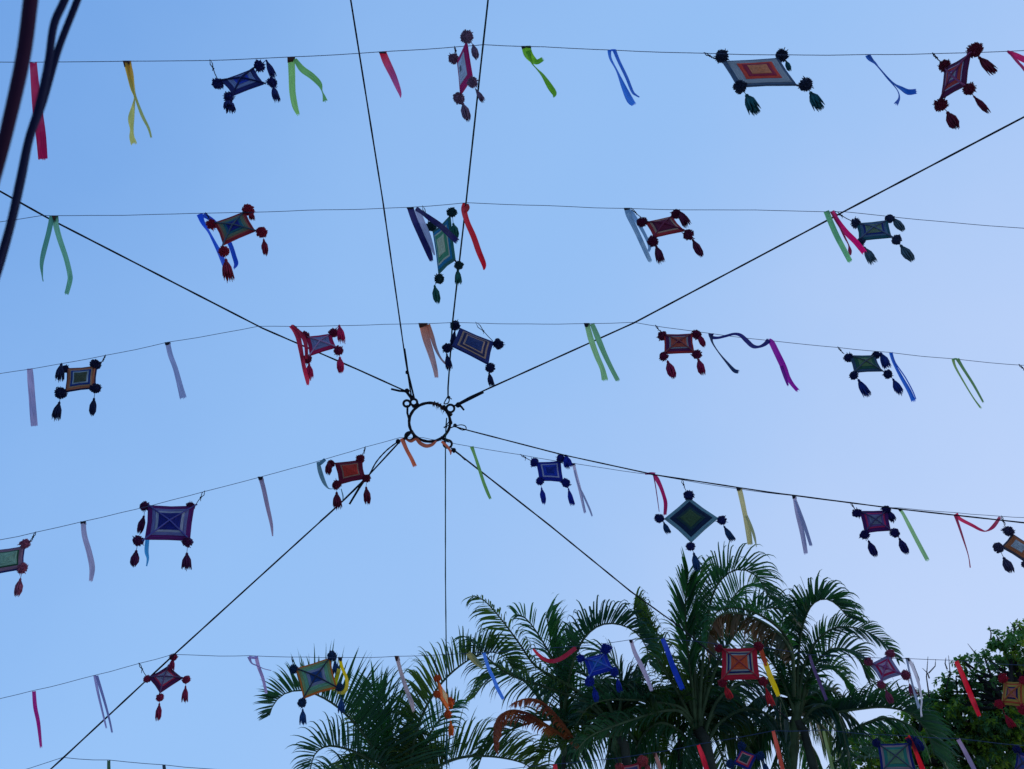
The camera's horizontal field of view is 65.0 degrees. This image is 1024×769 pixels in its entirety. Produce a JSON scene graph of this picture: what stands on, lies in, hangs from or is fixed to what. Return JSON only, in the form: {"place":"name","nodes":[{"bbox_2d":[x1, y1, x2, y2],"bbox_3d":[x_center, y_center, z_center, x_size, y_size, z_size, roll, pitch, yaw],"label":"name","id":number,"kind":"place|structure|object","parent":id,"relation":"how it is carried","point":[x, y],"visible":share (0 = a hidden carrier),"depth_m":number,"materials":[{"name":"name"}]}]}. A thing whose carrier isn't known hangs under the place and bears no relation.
{"place":"outdoors","nodes":[
{"label":"outdoors","id":0,"kind":"place"},
{"bbox_2d":[0,0,38,180],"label":"overhead cable","id":1,"kind":"object","parent":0,"point":[21,61],"visible":1,"depth_m":1.49,"materials":[{"name":"rubber"}]},
{"bbox_2d":[0,0,68,266],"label":"overhead cable","id":2,"kind":"object","parent":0,"point":[44,80],"visible":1,"depth_m":1.70,"materials":[{"name":"rubber"}]},
{"bbox_2d":[0,0,80,276],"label":"overhead cable","id":3,"kind":"object","parent":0,"point":[68,22],"visible":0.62,"depth_m":1.75,"materials":[{"name":"rubber"}]},
{"bbox_2d":[254,621,554,768],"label":"palm tree","id":4,"kind":"object","parent":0,"point":[404,749],"visible":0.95,"depth_m":8.50,"materials":[{"name":"green plant"}]},
{"bbox_2d":[1,202,1017,227],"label":"string line","id":5,"kind":"object","parent":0,"point":[478,203],"visible":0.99,"depth_m":5.84,"materials":[{"name":"fabric"}]},
{"bbox_2d":[40,216,72,294],"bbox_3d":[-3.170,-0.906,5.638,0.400,0.789,0.078,11,-45,-11],"label":"ribbon","id":6,"kind":"object","parent":5,"relation":"hanging from","point":[53,221],"visible":1,"depth_m":5.66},
{"bbox_2d":[197,213,237,268],"bbox_3d":[-2.165,-0.990,5.821,0.384,0.469,0.157,29,-51,-27],"label":"ribbon","id":7,"kind":"object","parent":5,"relation":"hanging from","point":[201,216],"visible":0.63,"depth_m":5.87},
{"bbox_2d":[205,203,267,282],"bbox_3d":[-1.978,-1.019,5.741,0.509,0.653,0.252,0,-44,0],"label":"yarn ornament","id":8,"kind":"object","parent":5,"relation":"hanging from","point":[234,227],"visible":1,"depth_m":5.75,"materials":[{"name":"fabric"}]},
{"bbox_2d":[407,206,458,260],"bbox_3d":[-0.554,-1.111,5.655,0.394,0.539,0.192,-22,-48,21],"label":"ribbon","id":9,"kind":"object","parent":5,"relation":"hanging from","point":[420,225],"visible":1,"depth_m":5.67,"materials":[{"name":"fabric"}]},
{"bbox_2d":[422,205,463,303],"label":"yarn ornament","id":10,"kind":"object","parent":5,"relation":"hanging from","point":[444,249],"visible":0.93,"depth_m":5.74,"materials":[{"name":"fabric"}]},
{"bbox_2d":[461,203,485,269],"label":"ribbon","id":11,"kind":"object","parent":5,"relation":"hanging from","point":[464,211],"visible":1,"depth_m":5.68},
{"bbox_2d":[624,208,651,261],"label":"ribbon","id":12,"kind":"object","parent":5,"relation":"hanging from","point":[631,216],"visible":0.89,"depth_m":5.77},
{"bbox_2d":[631,208,703,264],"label":"yarn ornament","id":13,"kind":"object","parent":5,"relation":"hanging from","point":[663,226],"visible":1,"depth_m":5.73,"materials":[{"name":"fabric"}]},
{"bbox_2d":[824,210,851,262],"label":"ribbon","id":14,"kind":"object","parent":5,"relation":"hanging from","point":[835,233],"visible":1,"depth_m":5.71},
{"bbox_2d":[830,210,866,254],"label":"ribbon","id":15,"kind":"object","parent":5,"relation":"hanging from","point":[851,238],"visible":1,"depth_m":5.56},
{"bbox_2d":[835,212,914,264],"bbox_3d":[2.578,-1.040,5.753,0.475,0.496,0.188,0,-44,0],"label":"yarn ornament","id":16,"kind":"object","parent":5,"relation":"hanging from","point":[873,230],"visible":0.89,"depth_m":5.74,"materials":[{"name":"fabric"}]},
{"bbox_2d":[0,322,1023,373],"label":"string line","id":17,"kind":"object","parent":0,"point":[497,323],"visible":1,"depth_m":6.42,"materials":[{"name":"fabric"}]},
{"bbox_2d":[27,368,37,426],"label":"ribbon","id":18,"kind":"object","parent":17,"relation":"hanging from","point":[32,400],"visible":1,"depth_m":6.24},
{"bbox_2d":[51,356,105,420],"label":"yarn ornament","id":19,"kind":"object","parent":17,"relation":"hanging from","point":[83,378],"visible":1,"depth_m":6.32,"materials":[{"name":"fabric"}]},
{"bbox_2d":[165,342,185,398],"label":"ribbon","id":20,"kind":"object","parent":17,"relation":"hanging from","point":[181,391],"visible":1,"depth_m":6.24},
{"bbox_2d":[290,325,308,385],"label":"ribbon","id":21,"kind":"object","parent":17,"relation":"hanging from","point":[298,334],"visible":1,"depth_m":6.28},
{"bbox_2d":[294,325,345,380],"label":"yarn ornament","id":22,"kind":"object","parent":17,"relation":"hanging from","point":[320,343],"visible":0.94,"depth_m":6.32,"materials":[{"name":"fabric"}]},
{"bbox_2d":[418,323,448,378],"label":"ribbon","id":23,"kind":"object","parent":17,"relation":"hanging from","point":[427,334],"visible":1,"depth_m":6.29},
{"bbox_2d":[442,320,504,386],"bbox_3d":[-0.298,-0.268,6.316,0.527,0.614,0.174,12,-45,-12],"label":"yarn ornament","id":24,"kind":"object","parent":17,"relation":"hanging from","point":[479,348],"visible":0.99,"depth_m":6.31,"materials":[{"name":"fabric"}]},
{"bbox_2d":[584,323,619,380],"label":"ribbon","id":25,"kind":"object","parent":17,"relation":"hanging from","point":[598,339],"visible":1,"depth_m":6.25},
{"bbox_2d":[655,325,705,378],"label":"yarn ornament","id":26,"kind":"object","parent":17,"relation":"hanging from","point":[677,343],"visible":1,"depth_m":6.31,"materials":[{"name":"fabric"}]},
{"bbox_2d":[708,333,770,373],"bbox_3d":[1.811,-0.253,6.287,0.490,0.426,0.054,0,-44,0],"label":"ribbon","id":27,"kind":"object","parent":17,"relation":"hanging from","point":[748,342],"visible":1,"depth_m":6.37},
{"bbox_2d":[769,339,798,391],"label":"ribbon","id":28,"kind":"object","parent":17,"relation":"hanging from","point":[781,362],"visible":0.98,"depth_m":6.26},
{"bbox_2d":[837,346,902,396],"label":"yarn ornament","id":29,"kind":"object","parent":17,"relation":"hanging from","point":[864,363],"visible":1,"depth_m":6.31,"materials":[{"name":"fabric"}]},
{"bbox_2d":[889,352,915,401],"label":"ribbon","id":30,"kind":"object","parent":17,"relation":"hanging from","point":[907,387],"visible":1,"depth_m":6.25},
{"bbox_2d":[951,358,983,407],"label":"ribbon","id":31,"kind":"object","parent":17,"relation":"hanging from","point":[964,371],"visible":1,"depth_m":6.30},
{"bbox_2d":[0,0,1023,768],"label":"sky","id":32,"kind":"structure","parent":0,"point":[370,578],"materials":[{"name":"blue"}]},
{"bbox_2d":[12,44,1023,62],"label":"string line","id":33,"kind":"object","parent":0,"point":[542,46],"visible":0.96,"depth_m":5.06,"materials":[{"name":"fabric"}]},
{"bbox_2d":[30,62,47,159],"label":"ribbon","id":34,"kind":"object","parent":33,"relation":"hanging from","point":[41,140],"visible":0.81,"depth_m":4.83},
{"bbox_2d":[123,61,151,144],"bbox_3d":[-2.314,-1.729,4.933,0.389,0.786,0.085,17,-46,-17],"label":"ribbon","id":35,"kind":"object","parent":33,"relation":"hanging from","point":[129,72],"visible":1,"depth_m":4.89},
{"bbox_2d":[210,60,280,113],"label":"yarn ornament","id":36,"kind":"object","parent":33,"relation":"hanging from","point":[243,82],"visible":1,"depth_m":5.02,"materials":[{"name":"fabric"}]},
{"bbox_2d":[287,57,327,114],"bbox_3d":[-1.284,-1.836,4.977,0.318,0.563,0.107,11,-45,-11],"label":"ribbon","id":37,"kind":"object","parent":33,"relation":"hanging from","point":[302,69],"visible":1,"depth_m":5.00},
{"bbox_2d":[379,51,401,97],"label":"ribbon","id":38,"kind":"object","parent":33,"relation":"hanging from","point":[385,59],"visible":1,"depth_m":5.00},
{"bbox_2d":[448,29,484,122],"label":"yarn ornament","id":39,"kind":"object","parent":33,"relation":"hanging from","point":[463,63],"visible":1,"depth_m":4.96,"materials":[{"name":"fabric"}]},
{"bbox_2d":[521,46,556,97],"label":"ribbon","id":40,"kind":"object","parent":33,"relation":"hanging from","point":[529,55],"visible":1,"depth_m":5.00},
{"bbox_2d":[608,49,639,105],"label":"ribbon","id":41,"kind":"object","parent":33,"relation":"hanging from","point":[628,97],"visible":1,"depth_m":4.90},
{"bbox_2d":[704,47,824,114],"bbox_3d":[1.534,-1.875,4.946,0.666,0.637,0.170,0,-44,0],"label":"yarn ornament","id":42,"kind":"object","parent":33,"relation":"hanging from","point":[744,74],"visible":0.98,"depth_m":4.91,"materials":[{"name":"fabric"}]},
{"bbox_2d":[865,54,916,105],"bbox_3d":[2.315,-1.844,4.906,0.266,0.494,0.093,14,-46,-14],"label":"ribbon","id":43,"kind":"object","parent":33,"relation":"hanging from","point":[901,88],"visible":1,"depth_m":4.85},
{"bbox_2d":[932,42,997,128],"bbox_3d":[2.721,-1.838,4.897,0.255,0.533,0.447,15,-46,-15],"label":"yarn ornament","id":44,"kind":"object","parent":33,"relation":"hanging from","point":[955,76],"visible":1,"depth_m":4.89,"materials":[{"name":"fabric"}]},
{"bbox_2d":[1007,50,1023,70],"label":"ribbon","id":45,"kind":"object","parent":33,"relation":"hanging from","point":[1015,56],"visible":1,"depth_m":4.96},
{"bbox_2d":[450,593,689,768],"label":"palm tree","id":46,"kind":"object","parent":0,"point":[561,684],"visible":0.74,"depth_m":8.92,"materials":[{"name":"green plant"}]},
{"bbox_2d":[567,541,815,768],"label":"palm tree","id":47,"kind":"object","parent":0,"point":[711,710],"visible":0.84,"depth_m":9.09,"materials":[{"name":"green plant"}]},
{"bbox_2d":[453,116,1023,410],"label":"rope","id":48,"kind":"object","parent":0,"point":[457,404],"visible":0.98,"depth_m":6.14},
{"bbox_2d":[402,398,454,448],"bbox_3d":[-0.710,0.322,6.797,0.485,0.267,0.298,10,-45,-10],"label":"iron hoop","id":49,"kind":"object","parent":48,"relation":"attached to","point":[416,405],"visible":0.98,"depth_m":6.78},
{"bbox_2d":[0,190,409,397],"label":"rope","id":50,"kind":"object","parent":49,"relation":"attached to","point":[406,390],"visible":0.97,"depth_m":6.27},
{"bbox_2d":[50,439,400,768],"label":"rope","id":51,"kind":"object","parent":49,"relation":"attached to","point":[360,484],"visible":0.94,"depth_m":6.54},
{"bbox_2d":[0,638,1013,698],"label":"string line","id":52,"kind":"object","parent":51,"relation":"attached to","point":[501,651],"visible":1,"depth_m":6.50,"materials":[{"name":"fabric"}]},
{"bbox_2d":[32,691,41,747],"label":"ribbon","id":53,"kind":"object","parent":52,"relation":"hanging from","point":[35,708],"visible":1,"depth_m":6.34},
{"bbox_2d":[93,675,112,732],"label":"ribbon","id":54,"kind":"object","parent":52,"relation":"hanging from","point":[97,682],"visible":1,"depth_m":6.34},
{"bbox_2d":[139,653,190,720],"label":"yarn ornament","id":55,"kind":"object","parent":52,"relation":"hanging from","point":[165,678],"visible":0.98,"depth_m":6.41,"materials":[{"name":"fabric"}]},
{"bbox_2d":[247,656,270,692],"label":"ribbon","id":56,"kind":"object","parent":52,"relation":"hanging from","point":[257,664],"visible":1,"depth_m":6.43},
{"bbox_2d":[289,650,344,724],"bbox_3d":[-1.552,2.405,6.402,0.493,0.598,0.114,4,-44,-4],"label":"yarn ornament","id":57,"kind":"object","parent":52,"relation":"hanging from","point":[316,678],"visible":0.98,"depth_m":6.41,"materials":[{"name":"fabric"}]},
{"bbox_2d":[332,657,348,694],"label":"ribbon","id":58,"kind":"object","parent":52,"relation":"hanging from","point":[344,691],"visible":0.98,"depth_m":6.50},
{"bbox_2d":[394,656,414,711],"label":"ribbon","id":59,"kind":"object","parent":52,"relation":"hanging from","point":[406,689],"visible":1,"depth_m":6.32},
{"bbox_2d":[433,656,454,736],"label":"yarn ornament","id":60,"kind":"object","parent":52,"relation":"hanging from","point":[440,693],"visible":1,"depth_m":6.36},
{"bbox_2d":[466,651,483,668],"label":"ribbon","id":61,"kind":"object","parent":52,"relation":"hanging from","point":[473,659],"visible":1,"depth_m":6.46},
{"bbox_2d":[482,653,503,700],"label":"ribbon","id":62,"kind":"object","parent":52,"relation":"hanging from","point":[497,688],"visible":1,"depth_m":6.35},
{"bbox_2d":[532,647,576,662],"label":"ribbon","id":63,"kind":"object","parent":52,"relation":"hanging from","point":[565,655],"visible":1,"depth_m":6.45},
{"bbox_2d":[576,643,622,701],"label":"yarn ornament","id":64,"kind":"object","parent":52,"relation":"hanging from","point":[598,664],"visible":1,"depth_m":6.39,"materials":[{"name":"fabric"}]},
{"bbox_2d":[629,640,652,690],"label":"ribbon","id":65,"kind":"object","parent":52,"relation":"hanging from","point":[641,666],"visible":1,"depth_m":6.34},
{"bbox_2d":[661,638,684,689],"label":"ribbon","id":66,"kind":"object","parent":52,"relation":"hanging from","point":[675,672],"visible":1,"depth_m":6.33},
{"bbox_2d":[714,642,775,707],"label":"yarn ornament","id":67,"kind":"object","parent":52,"relation":"hanging from","point":[739,663],"visible":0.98,"depth_m":6.40,"materials":[{"name":"fabric"}]},
{"bbox_2d":[759,649,779,695],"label":"ribbon","id":68,"kind":"object","parent":52,"relation":"hanging from","point":[769,674],"visible":0.92,"depth_m":6.44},
{"bbox_2d":[809,655,827,700],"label":"ribbon","id":69,"kind":"object","parent":52,"relation":"hanging from","point":[818,679],"visible":1,"depth_m":6.36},
{"bbox_2d":[864,649,918,703],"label":"yarn ornament","id":70,"kind":"object","parent":52,"relation":"hanging from","point":[885,668],"visible":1,"depth_m":6.40,"materials":[{"name":"fabric"}]},
{"bbox_2d":[905,658,922,715],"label":"ribbon","id":71,"kind":"object","parent":52,"relation":"hanging from","point":[908,661],"visible":0.99,"depth_m":6.34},
{"bbox_2d":[954,661,980,715],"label":"ribbon","id":72,"kind":"object","parent":52,"relation":"hanging from","point":[967,688],"visible":1,"depth_m":6.33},
{"bbox_2d":[993,663,1023,727],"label":"yarn ornament","id":73,"kind":"object","parent":52,"relation":"hanging from","point":[1013,693],"visible":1,"depth_m":6.19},
{"bbox_2d":[28,730,1023,768],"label":"string line","id":74,"kind":"object","parent":51,"relation":"attached to","point":[595,760],"visible":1,"depth_m":6.30,"materials":[{"name":"fabric"}]},
{"bbox_2d":[615,755,649,768],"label":"yarn ornament","id":75,"kind":"object","parent":74,"relation":"hanging from","point":[642,760],"visible":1,"depth_m":6.28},
{"bbox_2d":[652,752,661,768],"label":"ribbon","id":76,"kind":"object","parent":74,"relation":"hanging from","point":[657,761],"visible":1,"depth_m":6.26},
{"bbox_2d":[697,744,708,768],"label":"ribbon","id":77,"kind":"object","parent":74,"relation":"hanging from","point":[703,759],"visible":1,"depth_m":6.23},
{"bbox_2d":[724,738,768,768],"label":"yarn ornament","id":78,"kind":"object","parent":74,"relation":"hanging from","point":[745,759],"visible":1,"depth_m":6.23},
{"bbox_2d":[772,730,784,768],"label":"ribbon","id":79,"kind":"object","parent":74,"relation":"hanging from","point":[779,755],"visible":1,"depth_m":6.18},
{"bbox_2d":[823,731,833,768],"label":"ribbon","id":80,"kind":"object","parent":74,"relation":"hanging from","point":[828,752],"visible":1,"depth_m":6.18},
{"bbox_2d":[865,732,924,768],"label":"yarn ornament","id":81,"kind":"object","parent":74,"relation":"hanging from","point":[896,756],"visible":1,"depth_m":6.24,"materials":[{"name":"fabric"}]},
{"bbox_2d":[905,735,924,768],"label":"ribbon","id":82,"kind":"object","parent":74,"relation":"hanging from","point":[919,761],"visible":1,"depth_m":6.18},
{"bbox_2d":[957,738,975,768],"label":"ribbon","id":83,"kind":"object","parent":74,"relation":"hanging from","point":[967,755],"visible":1,"depth_m":6.21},
{"bbox_2d":[1011,743,1023,768],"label":"yarn ornament","id":84,"kind":"object","parent":74,"relation":"hanging from","point":[1017,749],"visible":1,"depth_m":6.29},
{"bbox_2d":[350,0,414,398],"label":"rope","id":85,"kind":"object","parent":49,"relation":"attached to","point":[409,380],"visible":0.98,"depth_m":6.03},
{"bbox_2d":[400,438,451,466],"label":"ribbon","id":86,"kind":"object","parent":49,"relation":"attached to","point":[406,449],"visible":1,"depth_m":6.73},
{"bbox_2d":[445,418,446,768],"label":"rope","id":87,"kind":"object","parent":49,"relation":"attached to","point":[445,587],"visible":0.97,"depth_m":6.91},
{"bbox_2d":[444,0,488,403],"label":"rope","id":88,"kind":"object","parent":49,"relation":"attached to","point":[448,397],"visible":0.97,"depth_m":5.67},
{"bbox_2d":[0,437,1023,539],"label":"string line","id":89,"kind":"object","parent":49,"relation":"attached to","point":[463,445],"visible":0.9,"depth_m":6.55,"materials":[{"name":"fabric"}]},
{"bbox_2d":[0,533,35,596],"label":"yarn ornament","id":90,"kind":"object","parent":89,"relation":"hanging from","point":[11,559],"visible":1,"depth_m":5.71,"materials":[{"name":"fabric"}]},
{"bbox_2d":[80,521,94,581],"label":"ribbon","id":91,"kind":"object","parent":89,"relation":"hanging from","point":[88,551],"visible":1,"depth_m":5.76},
{"bbox_2d":[130,491,204,570],"bbox_3d":[-2.641,1.129,6.148,0.506,0.624,0.277,0,-44,0],"label":"yarn ornament","id":92,"kind":"object","parent":89,"relation":"hanging from","point":[169,522],"visible":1,"depth_m":6.15,"materials":[{"name":"fabric"}]},
{"bbox_2d":[144,540,148,565],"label":"ribbon","id":93,"kind":"object","parent":92,"relation":"attached to","point":[146,549],"visible":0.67,"depth_m":6.22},
{"bbox_2d":[258,477,272,535],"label":"ribbon","id":94,"kind":"object","parent":89,"relation":"hanging from","point":[264,491],"visible":1,"depth_m":6.26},
{"bbox_2d":[317,459,343,500],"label":"ribbon","id":95,"kind":"object","parent":89,"relation":"hanging from","point":[319,469],"visible":1,"depth_m":6.48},
{"bbox_2d":[325,446,370,510],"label":"yarn ornament","id":96,"kind":"object","parent":89,"relation":"hanging from","point":[349,471],"visible":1,"depth_m":6.58,"materials":[{"name":"fabric"}]},
{"bbox_2d":[470,446,491,498],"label":"ribbon","id":97,"kind":"object","parent":89,"relation":"hanging from","point":[480,473],"visible":1,"depth_m":6.59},
{"bbox_2d":[520,454,574,505],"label":"yarn ornament","id":98,"kind":"object","parent":89,"relation":"hanging from","point":[549,471],"visible":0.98,"depth_m":6.66,"materials":[{"name":"fabric"}]},
{"bbox_2d":[572,463,592,516],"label":"ribbon","id":99,"kind":"object","parent":89,"relation":"hanging from","point":[581,494],"visible":1,"depth_m":6.53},
{"bbox_2d":[645,472,667,514],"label":"ribbon","id":100,"kind":"object","parent":89,"relation":"hanging from","point":[657,480],"visible":0.9,"depth_m":6.58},
{"bbox_2d":[654,480,735,571],"bbox_3d":[1.487,1.140,6.521,0.633,0.727,0.285,0,-44,0],"label":"yarn ornament","id":101,"kind":"object","parent":89,"relation":"hanging from","point":[690,519],"visible":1,"depth_m":6.58,"materials":[{"name":"fabric"}]},
{"bbox_2d":[736,488,756,546],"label":"ribbon","id":102,"kind":"object","parent":89,"relation":"hanging from","point":[749,529],"visible":0.94,"depth_m":6.42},
{"bbox_2d":[792,496,811,553],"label":"ribbon","id":103,"kind":"object","parent":89,"relation":"hanging from","point":[802,526],"visible":0.98,"depth_m":6.42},
{"bbox_2d":[852,504,908,556],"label":"yarn ornament","id":104,"kind":"object","parent":89,"relation":"hanging from","point":[875,521],"visible":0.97,"depth_m":6.49,"materials":[{"name":"fabric"}]},
{"bbox_2d":[899,510,928,560],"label":"ribbon","id":105,"kind":"object","parent":89,"relation":"hanging from","point":[918,543],"visible":0.89,"depth_m":6.39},
{"bbox_2d":[954,513,1000,567],"bbox_3d":[3.746,1.238,6.371,0.470,0.521,0.046,1,-44,-1],"label":"ribbon","id":106,"kind":"object","parent":89,"relation":"hanging from","point":[959,518],"visible":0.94,"depth_m":6.47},
{"bbox_2d":[992,515,1023,572],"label":"yarn ornament","id":107,"kind":"object","parent":89,"relation":"hanging from","point":[1013,544],"visible":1,"depth_m":6.45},
{"bbox_2d":[451,447,791,721],"bbox_3d":[1.335,2.135,7.877,0.234,0.816,5.288,-35,-54,31],"label":"rope","id":108,"kind":"object","parent":49,"relation":"attached to","point":[453,450],"visible":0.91,"depth_m":7.73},
{"bbox_2d":[444,420,1023,522],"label":"rope","id":109,"kind":"object","parent":49,"relation":"attached to","point":[456,425],"visible":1,"depth_m":6.45,"materials":[{"name":"black"}]},
{"bbox_2d":[743,569,960,768],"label":"palm tree","id":110,"kind":"object","parent":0,"point":[812,708],"visible":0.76,"depth_m":9.29,"materials":[{"name":"green plant"}]},
{"bbox_2d":[826,680,963,768],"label":"palm tree","id":111,"kind":"object","parent":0,"point":[865,748],"visible":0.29,"depth_m":9.68,"materials":[{"name":"green plant"}]},
{"bbox_2d":[827,618,1023,768],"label":"broadleaf tree","id":112,"kind":"object","parent":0,"point":[988,724],"visible":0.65,"depth_m":11.57,"materials":[{"name":"green plant"}]}
]}

